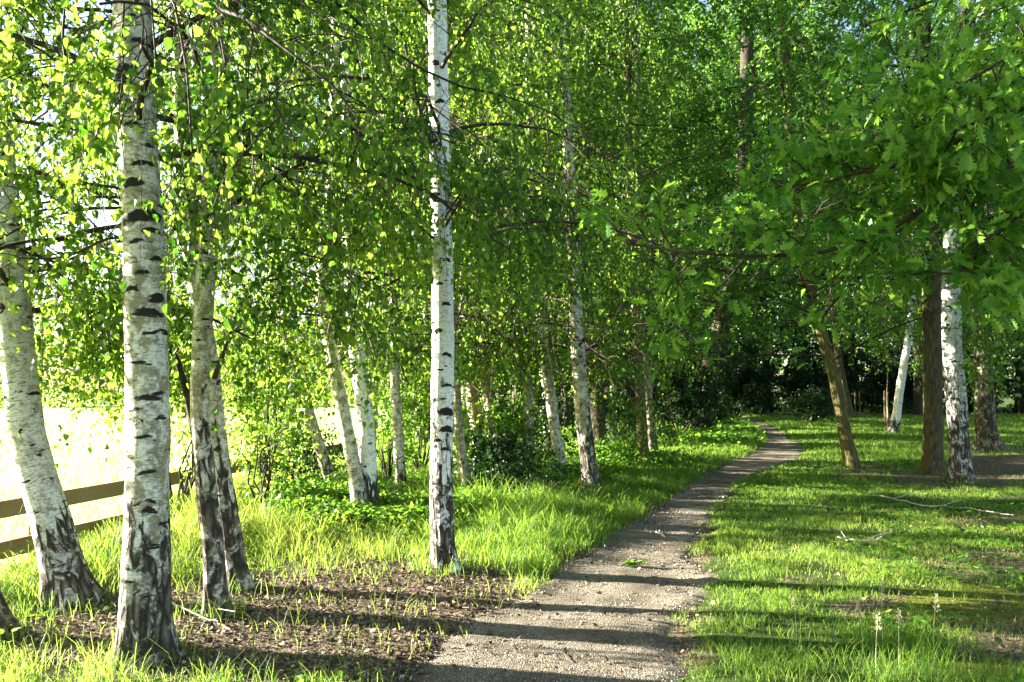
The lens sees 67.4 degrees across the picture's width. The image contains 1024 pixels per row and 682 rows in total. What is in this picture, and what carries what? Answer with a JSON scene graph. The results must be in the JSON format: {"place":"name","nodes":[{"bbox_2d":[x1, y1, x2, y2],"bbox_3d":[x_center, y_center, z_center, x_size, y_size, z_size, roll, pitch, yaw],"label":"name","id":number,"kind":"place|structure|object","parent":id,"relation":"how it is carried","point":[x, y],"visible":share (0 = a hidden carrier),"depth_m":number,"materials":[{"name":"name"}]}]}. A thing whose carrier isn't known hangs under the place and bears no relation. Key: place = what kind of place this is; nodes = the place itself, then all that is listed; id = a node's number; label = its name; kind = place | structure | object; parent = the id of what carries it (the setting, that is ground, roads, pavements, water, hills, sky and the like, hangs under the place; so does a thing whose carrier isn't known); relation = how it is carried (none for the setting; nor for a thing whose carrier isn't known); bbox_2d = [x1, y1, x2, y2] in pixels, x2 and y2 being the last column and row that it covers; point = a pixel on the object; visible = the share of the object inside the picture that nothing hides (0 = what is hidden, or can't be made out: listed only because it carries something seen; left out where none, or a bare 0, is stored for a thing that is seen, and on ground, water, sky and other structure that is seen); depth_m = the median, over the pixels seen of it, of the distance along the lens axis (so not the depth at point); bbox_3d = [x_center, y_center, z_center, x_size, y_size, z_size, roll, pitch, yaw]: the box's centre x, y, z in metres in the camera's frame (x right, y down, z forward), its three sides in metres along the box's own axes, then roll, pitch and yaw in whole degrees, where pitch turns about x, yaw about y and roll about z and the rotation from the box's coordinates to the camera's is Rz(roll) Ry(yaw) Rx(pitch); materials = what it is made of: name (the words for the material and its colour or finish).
{"place":"outdoors","nodes":[
{"label":"outdoors","id":0,"kind":"place"},
{"bbox_2d":[0,406,415,571],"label":"field grass","id":1,"kind":"structure","parent":0,"point":[82,439],"depth_m":23.83,"materials":[{"name":"plant"}]},
{"bbox_2d":[0,391,1023,681],"bbox_3d":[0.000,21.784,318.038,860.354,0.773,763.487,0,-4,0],"label":"ground","id":2,"kind":"structure","parent":0,"point":[1010,465],"depth_m":5.83,"materials":[{"name":"green plant"}]},
{"bbox_2d":[119,455,195,525],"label":"bush","id":3,"kind":"object","parent":2,"relation":"on","point":[182,457],"visible":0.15,"depth_m":8.96,"materials":[{"name":"green plant"}]},
{"bbox_2d":[0,443,346,564],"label":"fence","id":4,"kind":"object","parent":2,"relation":"on","point":[10,507],"visible":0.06,"depth_m":8.53,"materials":[{"name":"wood"}]},
{"bbox_2d":[0,0,351,642],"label":"birch tree","id":5,"kind":"object","parent":2,"relation":"on","point":[78,238],"visible":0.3,"depth_m":5.09,"materials":[{"name":"green plant"}]},
{"bbox_2d":[0,0,357,611],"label":"birch tree","id":6,"kind":"object","parent":2,"relation":"on","point":[62,563],"visible":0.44,"depth_m":5.82,"materials":[{"name":"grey plant"}]},
{"bbox_2d":[67,340,290,509],"bbox_3d":[-4.072,0.969,9.438,2.325,2.574,2.106,3,-5,-37],"label":"birch sapling","id":7,"kind":"object","parent":2,"relation":"on","point":[226,382],"visible":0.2,"depth_m":9.39,"materials":[{"name":"green plant"}]},
{"bbox_2d":[0,329,417,408],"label":"hedge","id":8,"kind":"object","parent":2,"relation":"on","point":[46,383],"visible":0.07,"depth_m":96.02,"materials":[{"name":"green plant"}]},
{"bbox_2d":[0,0,465,593],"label":"birch tree","id":9,"kind":"object","parent":2,"relation":"on","point":[236,560],"visible":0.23,"depth_m":6.14,"materials":[{"name":"green plant"}]},
{"bbox_2d":[74,1,430,478],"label":"birch tree","id":10,"kind":"object","parent":2,"relation":"on","point":[325,465],"visible":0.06,"depth_m":11.85,"materials":[{"name":"green plant"}]},
{"bbox_2d":[0,0,519,618],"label":"birch tree","id":11,"kind":"object","parent":2,"relation":"on","point":[208,512],"visible":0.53,"depth_m":5.21,"materials":[{"name":"green plant"}]},
{"bbox_2d":[171,287,348,486],"bbox_3d":[-3.824,0.702,11.601,2.539,3.335,2.898,0,-4,0],"label":"birch sapling","id":12,"kind":"object","parent":2,"relation":"on","point":[288,434],"visible":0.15,"depth_m":11.46,"materials":[{"name":"green plant"}]},
{"bbox_2d":[220,287,325,462],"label":"birch sapling","id":13,"kind":"object","parent":2,"relation":"on","point":[273,397],"visible":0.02,"depth_m":14.30,"materials":[{"name":"green plant"}]},
{"bbox_2d":[225,367,333,508],"bbox_3d":[-3.107,1.300,9.903,1.433,1.944,1.864,0,-4,0],"label":"bush","id":14,"kind":"object","parent":2,"relation":"on","point":[271,463],"visible":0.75,"depth_m":9.88,"materials":[{"name":"green plant"}]},
{"bbox_2d":[228,380,343,488],"bbox_3d":[-3.589,1.482,12.132,2.018,1.884,1.724,0,-4,0],"label":"bush","id":15,"kind":"object","parent":2,"relation":"on","point":[281,432],"visible":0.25,"depth_m":12.02,"materials":[{"name":"green plant"}]},
{"bbox_2d":[244,415,347,482],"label":"bush","id":16,"kind":"object","parent":2,"relation":"on","point":[315,463],"visible":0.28,"depth_m":12.45,"materials":[{"name":"green plant"}]},
{"bbox_2d":[0,0,608,671],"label":"birch tree","id":17,"kind":"object","parent":2,"relation":"on","point":[144,608],"visible":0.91,"depth_m":4.52,"materials":[{"name":"green plant"}]},
{"bbox_2d":[262,460,349,504],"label":"bush","id":18,"kind":"object","parent":2,"relation":"on","point":[306,488],"visible":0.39,"depth_m":9.97,"materials":[{"name":"green plant"}]},
{"bbox_2d":[111,0,546,506],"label":"birch tree","id":19,"kind":"object","parent":2,"relation":"on","point":[352,457],"visible":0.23,"depth_m":9.42,"materials":[{"name":"green plant"}]},
{"bbox_2d":[73,0,595,506],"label":"birch tree","id":20,"kind":"object","parent":2,"relation":"on","point":[367,450],"visible":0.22,"depth_m":9.43,"materials":[{"name":"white plant"}]},
{"bbox_2d":[310,103,419,431],"bbox_3d":[-4.713,-3.392,28.110,5.101,14.039,5.426,-3,-5,39],"label":"woodland birch","id":21,"kind":"object","parent":2,"relation":"on","point":[350,366],"visible":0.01,"depth_m":27.82,"materials":[{"name":"green plant"}]},
{"bbox_2d":[262,7,480,453],"bbox_3d":[-3.344,-3.777,18.026,4.823,13.266,4.534,1,-4,-20],"label":"woodland birch","id":22,"kind":"object","parent":2,"relation":"on","point":[373,389],"visible":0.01,"depth_m":17.42,"materials":[{"name":"green plant"}]},
{"bbox_2d":[336,392,430,479],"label":"bush","id":23,"kind":"object","parent":2,"relation":"on","point":[384,430],"visible":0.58,"depth_m":12.89,"materials":[{"name":"green plant"}]},
{"bbox_2d":[94,0,686,573],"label":"birch tree","id":24,"kind":"object","parent":2,"relation":"on","point":[442,536],"visible":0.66,"depth_m":6.71,"materials":[{"name":"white plant"}]},
{"bbox_2d":[303,37,487,442],"bbox_3d":[-2.470,-5.279,23.193,7.378,16.967,7.260,1,-4,-18],"label":"woodland tree","id":25,"kind":"object","parent":2,"relation":"on","point":[429,432],"depth_m":22.75,"materials":[{"name":"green plant"}]},
{"bbox_2d":[215,0,577,493],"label":"birch tree","id":26,"kind":"object","parent":2,"relation":"on","point":[399,455],"visible":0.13,"depth_m":11.49,"materials":[{"name":"green plant"}]},
{"bbox_2d":[357,348,473,471],"bbox_3d":[-1.814,1.327,14.713,2.298,2.512,2.405,3,-4,-37],"label":"bush","id":27,"kind":"object","parent":2,"relation":"on","point":[415,417],"visible":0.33,"depth_m":14.45,"materials":[{"name":"green plant"}]},
{"bbox_2d":[267,0,624,487],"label":"birch tree","id":28,"kind":"object","parent":2,"relation":"on","point":[464,470],"visible":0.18,"depth_m":11.23,"materials":[{"name":"green plant"}]},
{"bbox_2d":[329,0,621,458],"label":"birch tree","id":29,"kind":"object","parent":2,"relation":"on","point":[471,392],"visible":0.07,"depth_m":15.30,"materials":[{"name":"green plant"}]},
{"bbox_2d":[364,0,614,438],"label":"birch tree","id":30,"kind":"object","parent":2,"relation":"on","point":[485,386],"visible":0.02,"depth_m":14.84,"materials":[{"name":"green plant"}]},
{"bbox_2d":[453,421,536,484],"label":"bush","id":31,"kind":"object","parent":2,"relation":"on","point":[502,445],"visible":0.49,"depth_m":12.42,"materials":[{"name":"green plant"}]},
{"bbox_2d":[398,0,591,453],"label":"woodland birch","id":32,"kind":"object","parent":2,"relation":"on","point":[464,403],"depth_m":18.77,"materials":[{"name":"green plant"}]},
{"bbox_2d":[233,413,765,542],"bbox_3d":[6.345,3.483,31.567,8.321,0.621,51.174,-1,-4,21],"label":"ground cover","id":33,"kind":"object","parent":2,"relation":"on","point":[367,509],"visible":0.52,"depth_m":9.93,"materials":[{"name":"green plant"}]},
{"bbox_2d":[496,366,506,419],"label":"woodland tree","id":34,"kind":"object","parent":2,"relation":"on","point":[500,390],"depth_m":36.71,"materials":[{"name":"green plant"}]},
{"bbox_2d":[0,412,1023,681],"bbox_3d":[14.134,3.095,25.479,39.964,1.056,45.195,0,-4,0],"label":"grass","id":35,"kind":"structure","parent":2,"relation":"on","point":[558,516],"depth_m":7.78,"materials":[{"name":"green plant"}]},
{"bbox_2d":[0,455,1023,681],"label":"broadleaf weeds","id":36,"kind":"object","parent":2,"relation":"on","point":[883,618],"visible":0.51,"depth_m":7.23,"materials":[{"name":"green plant"}]},
{"bbox_2d":[0,514,1023,681],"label":"leaf litter","id":37,"kind":"object","parent":2,"relation":"on","point":[298,597],"visible":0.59,"depth_m":5.32,"materials":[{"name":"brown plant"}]},
{"bbox_2d":[172,600,235,629],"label":"fallen twig","id":38,"kind":"object","parent":37,"relation":"on","point":[189,610],"visible":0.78,"depth_m":5.34,"materials":[{"name":"grey wood"}]},
{"bbox_2d":[464,374,572,463],"bbox_3d":[-0.216,1.581,14.952,2.081,2.108,2.358,3,-4,-36],"label":"bush","id":39,"kind":"object","parent":2,"relation":"on","point":[507,418],"visible":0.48,"depth_m":14.72,"materials":[{"name":"green plant"}]},
{"bbox_2d":[469,445,571,495],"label":"bush","id":40,"kind":"object","parent":2,"relation":"on","point":[525,465],"visible":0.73,"depth_m":11.04,"materials":[{"name":"green plant"}]},
{"bbox_2d":[386,0,670,430],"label":"woodland tree","id":41,"kind":"object","parent":2,"relation":"on","point":[515,393],"depth_m":24.27,"materials":[{"name":"green plant"}]},
{"bbox_2d":[485,373,605,455],"bbox_3d":[0.610,1.695,17.302,2.408,2.203,2.606,-2,-4,35],"label":"bush","id":42,"kind":"object","parent":2,"relation":"on","point":[546,440],"visible":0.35,"depth_m":17.00,"materials":[{"name":"green plant"}]},
{"bbox_2d":[403,0,688,451],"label":"birch tree","id":43,"kind":"object","parent":2,"relation":"on","point":[594,29],"visible":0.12,"depth_m":14.21,"materials":[{"name":"green plant"}]},
{"bbox_2d":[401,0,691,471],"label":"birch tree","id":44,"kind":"object","parent":2,"relation":"on","point":[553,418],"visible":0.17,"depth_m":13.48,"materials":[{"name":"green plant"}]},
{"bbox_2d":[519,444,574,471],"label":"bush","id":45,"kind":"object","parent":2,"relation":"on","point":[550,458],"visible":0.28,"depth_m":13.63,"materials":[{"name":"green plant"}]},
{"bbox_2d":[471,0,632,443],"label":"woodland birch","id":46,"kind":"object","parent":2,"relation":"on","point":[609,293],"visible":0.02,"depth_m":18.19,"materials":[{"name":"green plant"}]},
{"bbox_2d":[473,67,677,428],"bbox_3d":[2.030,-5.351,31.619,9.114,18.186,8.968,1,-4,-20],"label":"woodland tree","id":47,"kind":"object","parent":2,"relation":"on","point":[566,406],"depth_m":30.68,"materials":[{"name":"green plant"}]},
{"bbox_2d":[405,0,760,491],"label":"birch tree","id":48,"kind":"object","parent":2,"relation":"on","point":[588,458],"visible":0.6,"depth_m":11.49,"materials":[{"name":"green plant"}]},
{"bbox_2d":[495,0,733,445],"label":"woodland tree","id":49,"kind":"object","parent":2,"relation":"on","point":[598,386],"visible":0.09,"depth_m":21.01,"materials":[{"name":"green plant"}]},
{"bbox_2d":[570,349,676,442],"bbox_3d":[3.270,1.696,22.533,3.163,3.103,2.725,-1,-4,18],"label":"bush","id":50,"kind":"object","parent":2,"relation":"on","point":[630,392],"visible":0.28,"depth_m":22.39,"materials":[{"name":"green plant"}]},
{"bbox_2d":[469,0,791,467],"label":"alder tree","id":51,"kind":"object","parent":2,"relation":"on","point":[683,42],"visible":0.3,"depth_m":15.37,"materials":[{"name":"green plant"}]},
{"bbox_2d":[554,0,707,433],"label":"woodland birch","id":52,"kind":"object","parent":2,"relation":"on","point":[672,179],"visible":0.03,"depth_m":25.34,"materials":[{"name":"green plant"}]},
{"bbox_2d":[594,426,667,467],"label":"bush","id":53,"kind":"object","parent":2,"relation":"on","point":[618,449],"visible":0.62,"depth_m":15.65,"materials":[{"name":"green plant"}]},
{"bbox_2d":[588,340,675,412],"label":"thicket","id":54,"kind":"object","parent":2,"relation":"on","point":[652,390],"visible":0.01,"depth_m":42.46,"materials":[{"name":"green plant"}]},
{"bbox_2d":[578,0,714,418],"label":"woodland tree","id":55,"kind":"object","parent":2,"relation":"on","point":[706,319],"visible":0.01,"depth_m":36.74,"materials":[{"name":"green plant"}]},
{"bbox_2d":[536,0,762,449],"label":"birch tree","id":56,"kind":"object","parent":2,"relation":"on","point":[682,67],"visible":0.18,"depth_m":19.39,"materials":[{"name":"green plant"}]},
{"bbox_2d":[605,68,705,415],"bbox_3d":[5.889,-5.588,40.485,8.226,19.790,9.890,-3,-5,37],"label":"woodland tree","id":57,"kind":"object","parent":2,"relation":"on","point":[652,299],"depth_m":39.94,"materials":[{"name":"green plant"}]},
{"bbox_2d":[617,52,706,407],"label":"woodland tree","id":58,"kind":"object","parent":2,"relation":"on","point":[662,157],"depth_m":49.41,"materials":[{"name":"green plant"}]},
{"bbox_2d":[388,64,1014,408],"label":"wood","id":59,"kind":"object","parent":2,"relation":"on","point":[1005,394],"visible":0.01,"depth_m":68.19,"materials":[{"name":"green plant"}]},
{"bbox_2d":[664,312,744,411],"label":"thicket","id":60,"kind":"object","parent":2,"relation":"on","point":[728,341],"visible":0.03,"depth_m":46.51,"materials":[{"name":"green plant"}]},
{"bbox_2d":[650,341,760,431],"bbox_3d":[6.090,1.648,27.026,5.239,3.578,3.465,0,-4,0],"label":"bush","id":61,"kind":"object","parent":2,"relation":"on","point":[685,402],"visible":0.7,"depth_m":26.66,"materials":[{"name":"green plant"}]},
{"bbox_2d":[649,22,765,406],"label":"woodland tree","id":62,"kind":"object","parent":2,"relation":"on","point":[698,293],"visible":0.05,"depth_m":54.23,"materials":[{"name":"green plant"}]},
{"bbox_2d":[689,389,740,425],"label":"bush","id":63,"kind":"object","parent":2,"relation":"on","point":[717,416],"visible":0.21,"depth_m":31.21,"materials":[{"name":"green plant"}]},
{"bbox_2d":[661,1,776,304],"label":"woodland tree","id":64,"kind":"object","parent":2,"relation":"on","point":[724,6],"visible":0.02,"depth_m":61.59,"materials":[{"name":"green plant"}]},
{"bbox_2d":[688,310,771,409],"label":"thicket","id":65,"kind":"object","parent":2,"relation":"on","point":[735,351],"visible":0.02,"depth_m":54.89,"materials":[{"name":"green plant"}]},
{"bbox_2d":[684,333,782,416],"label":"thicket","id":66,"kind":"object","parent":2,"relation":"on","point":[752,383],"visible":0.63,"depth_m":45.40,"materials":[{"name":"green plant"}]},
{"bbox_2d":[661,5,813,342],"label":"woodland tree","id":67,"kind":"object","parent":2,"relation":"on","point":[707,186],"visible":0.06,"depth_m":56.05,"materials":[{"name":"green plant"}]},
{"bbox_2d":[615,0,882,424],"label":"oak tree","id":68,"kind":"object","parent":2,"relation":"on","point":[746,56],"visible":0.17,"depth_m":31.03,"materials":[{"name":"green plant"}]},
{"bbox_2d":[710,307,821,413],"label":"thicket","id":69,"kind":"object","parent":2,"relation":"on","point":[777,407],"visible":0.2,"depth_m":49.23,"materials":[{"name":"green plant"}]},
{"bbox_2d":[678,40,856,411],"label":"woodland tree","id":70,"kind":"object","parent":2,"relation":"on","point":[761,299],"visible":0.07,"depth_m":54.14,"materials":[{"name":"green plant"}]},
{"bbox_2d":[694,2,857,340],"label":"woodland tree","id":71,"kind":"object","parent":2,"relation":"on","point":[758,35],"visible":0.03,"depth_m":62.65,"materials":[{"name":"green plant"}]},
{"bbox_2d":[696,0,883,410],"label":"woodland tree","id":72,"kind":"object","parent":2,"relation":"on","point":[810,40],"visible":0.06,"depth_m":56.45,"materials":[{"name":"green plant"}]},
{"bbox_2d":[573,0,1023,381],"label":"oak tree","id":73,"kind":"object","parent":2,"relation":"on","point":[935,156],"visible":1,"depth_m":4.31,"materials":[{"name":"green plant"}]},
{"bbox_2d":[782,384,834,421],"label":"bush","id":74,"kind":"object","parent":2,"relation":"on","point":[819,408],"visible":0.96,"depth_m":36.66,"materials":[{"name":"green plant"}]},
{"bbox_2d":[611,0,1022,468],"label":"leaning tree","id":75,"kind":"object","parent":2,"relation":"on","point":[783,27],"visible":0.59,"depth_m":15.58,"materials":[{"name":"green plant"}]},
{"bbox_2d":[771,338,868,413],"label":"thicket","id":76,"kind":"object","parent":2,"relation":"on","point":[801,376],"visible":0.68,"depth_m":47.15,"materials":[{"name":"green plant"}]},
{"bbox_2d":[752,51,908,411],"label":"woodland tree","id":77,"kind":"object","parent":2,"relation":"on","point":[857,279],"visible":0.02,"depth_m":54.38,"materials":[{"name":"green plant"}]},
{"bbox_2d":[778,306,900,407],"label":"thicket","id":78,"kind":"object","parent":2,"relation":"on","point":[860,359],"visible":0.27,"depth_m":49.05,"materials":[{"name":"green plant"}]},
{"bbox_2d":[758,114,921,417],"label":"dark tree","id":79,"kind":"object","parent":2,"relation":"on","point":[850,410],"visible":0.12,"depth_m":41.92,"materials":[{"name":"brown plant"}]},
{"bbox_2d":[801,324,913,410],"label":"thicket","id":80,"kind":"object","parent":2,"relation":"on","point":[865,372],"visible":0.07,"depth_m":52.74,"materials":[{"name":"green plant"}]},
{"bbox_2d":[750,0,968,337],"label":"woodland tree","id":81,"kind":"object","parent":2,"relation":"on","point":[810,19],"visible":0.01,"depth_m":64.02,"materials":[{"name":"green plant"}]},
{"bbox_2d":[835,526,889,541],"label":"fallen branch","id":82,"kind":"object","parent":2,"relation":"on","point":[861,540],"visible":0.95,"depth_m":7.88,"materials":[{"name":"grey wood"}]},
{"bbox_2d":[850,376,893,413],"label":"bush","id":83,"kind":"object","parent":2,"relation":"on","point":[872,407],"visible":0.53,"depth_m":50.92,"materials":[{"name":"green plant"}]},
{"bbox_2d":[721,0,1023,474],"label":"brown tree","id":84,"kind":"object","parent":2,"relation":"on","point":[932,456],"visible":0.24,"depth_m":14.59,"materials":[{"name":"green plant"}]},
{"bbox_2d":[828,164,941,414],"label":"dark tree","id":85,"kind":"object","parent":2,"relation":"on","point":[917,408],"visible":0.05,"depth_m":45.76,"materials":[{"name":"green plant"}]},
{"bbox_2d":[863,333,909,425],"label":"sapling","id":86,"kind":"object","parent":2,"relation":"on","point":[892,363],"visible":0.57,"depth_m":31.88,"materials":[{"name":"green plant"}]},
{"bbox_2d":[863,345,944,413],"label":"thicket","id":87,"kind":"object","parent":2,"relation":"on","point":[907,404],"visible":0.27,"depth_m":50.12,"materials":[{"name":"green plant"}]},
{"bbox_2d":[789,0,1023,483],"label":"birch tree","id":88,"kind":"object","parent":2,"relation":"on","point":[958,433],"visible":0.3,"depth_m":13.07,"materials":[{"name":"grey plant"}]},
{"bbox_2d":[829,35,1004,433],"bbox_3d":[14.951,-4.159,28.412,5.827,15.320,5.642,-1,-4,13],"label":"birch tree","id":89,"kind":"object","parent":2,"relation":"on","point":[894,426],"visible":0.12,"depth_m":27.91,"materials":[{"name":"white plant"}]},
{"bbox_2d":[833,16,1001,344],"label":"woodland tree","id":90,"kind":"object","parent":2,"relation":"on","point":[882,127],"depth_m":57.98,"materials":[{"name":"green plant"}]},
{"bbox_2d":[824,11,1014,342],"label":"woodland tree","id":91,"kind":"object","parent":2,"relation":"on","point":[873,43],"depth_m":54.51,"materials":[{"name":"green plant"}]},
{"bbox_2d":[840,0,1023,451],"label":"birch tree","id":92,"kind":"object","parent":2,"relation":"on","point":[987,438],"visible":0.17,"depth_m":19.79,"materials":[{"name":"green plant"}]},
{"bbox_2d":[864,493,1012,514],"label":"fallen branch","id":93,"kind":"object","parent":2,"relation":"on","point":[937,505],"visible":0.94,"depth_m":10.45,"materials":[{"name":"grey wood"}]},
{"bbox_2d":[890,203,1022,396],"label":"woodland birch","id":94,"kind":"object","parent":2,"relation":"on","point":[965,353],"visible":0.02,"depth_m":42.76,"materials":[{"name":"green plant"}]},
{"bbox_2d":[900,329,1018,412],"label":"thicket","id":95,"kind":"object","parent":2,"relation":"on","point":[1005,409],"visible":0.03,"depth_m":52.81,"materials":[{"name":"green plant"}]},
{"bbox_2d":[943,340,1023,412],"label":"thicket","id":96,"kind":"object","parent":2,"relation":"on","point":[1008,391],"visible":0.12,"depth_m":49.40,"materials":[{"name":"green plant"}]},
{"bbox_2d":[962,9,1023,412],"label":"woodland tree","id":97,"kind":"object","parent":2,"relation":"on","point":[1021,403],"visible":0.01,"depth_m":52.66,"materials":[{"name":"green plant"}]},
{"bbox_2d":[962,33,1023,358],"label":"woodland tree","id":98,"kind":"object","parent":2,"relation":"on","point":[1010,279],"visible":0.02,"depth_m":29.60,"materials":[{"name":"green plant"}]},
{"bbox_2d":[0,0,1023,391],"label":"sky","id":99,"kind":"structure","parent":0,"point":[100,221],"materials":[{"name":"white"}]},
{"bbox_2d":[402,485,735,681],"bbox_3d":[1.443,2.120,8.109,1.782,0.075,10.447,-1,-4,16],"label":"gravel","id":100,"kind":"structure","parent":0,"point":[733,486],"depth_m":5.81,"materials":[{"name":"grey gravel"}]},
{"bbox_2d":[409,416,804,681],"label":"path","id":101,"kind":"structure","parent":0,"point":[779,447],"depth_m":5.55,"materials":[{"name":"grey gravel"}]},
{"bbox_2d":[621,558,647,566],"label":"oak sprig","id":102,"kind":"object","parent":101,"relation":"on","point":[630,562],"visible":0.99,"depth_m":6.92,"materials":[{"name":"green plant"}]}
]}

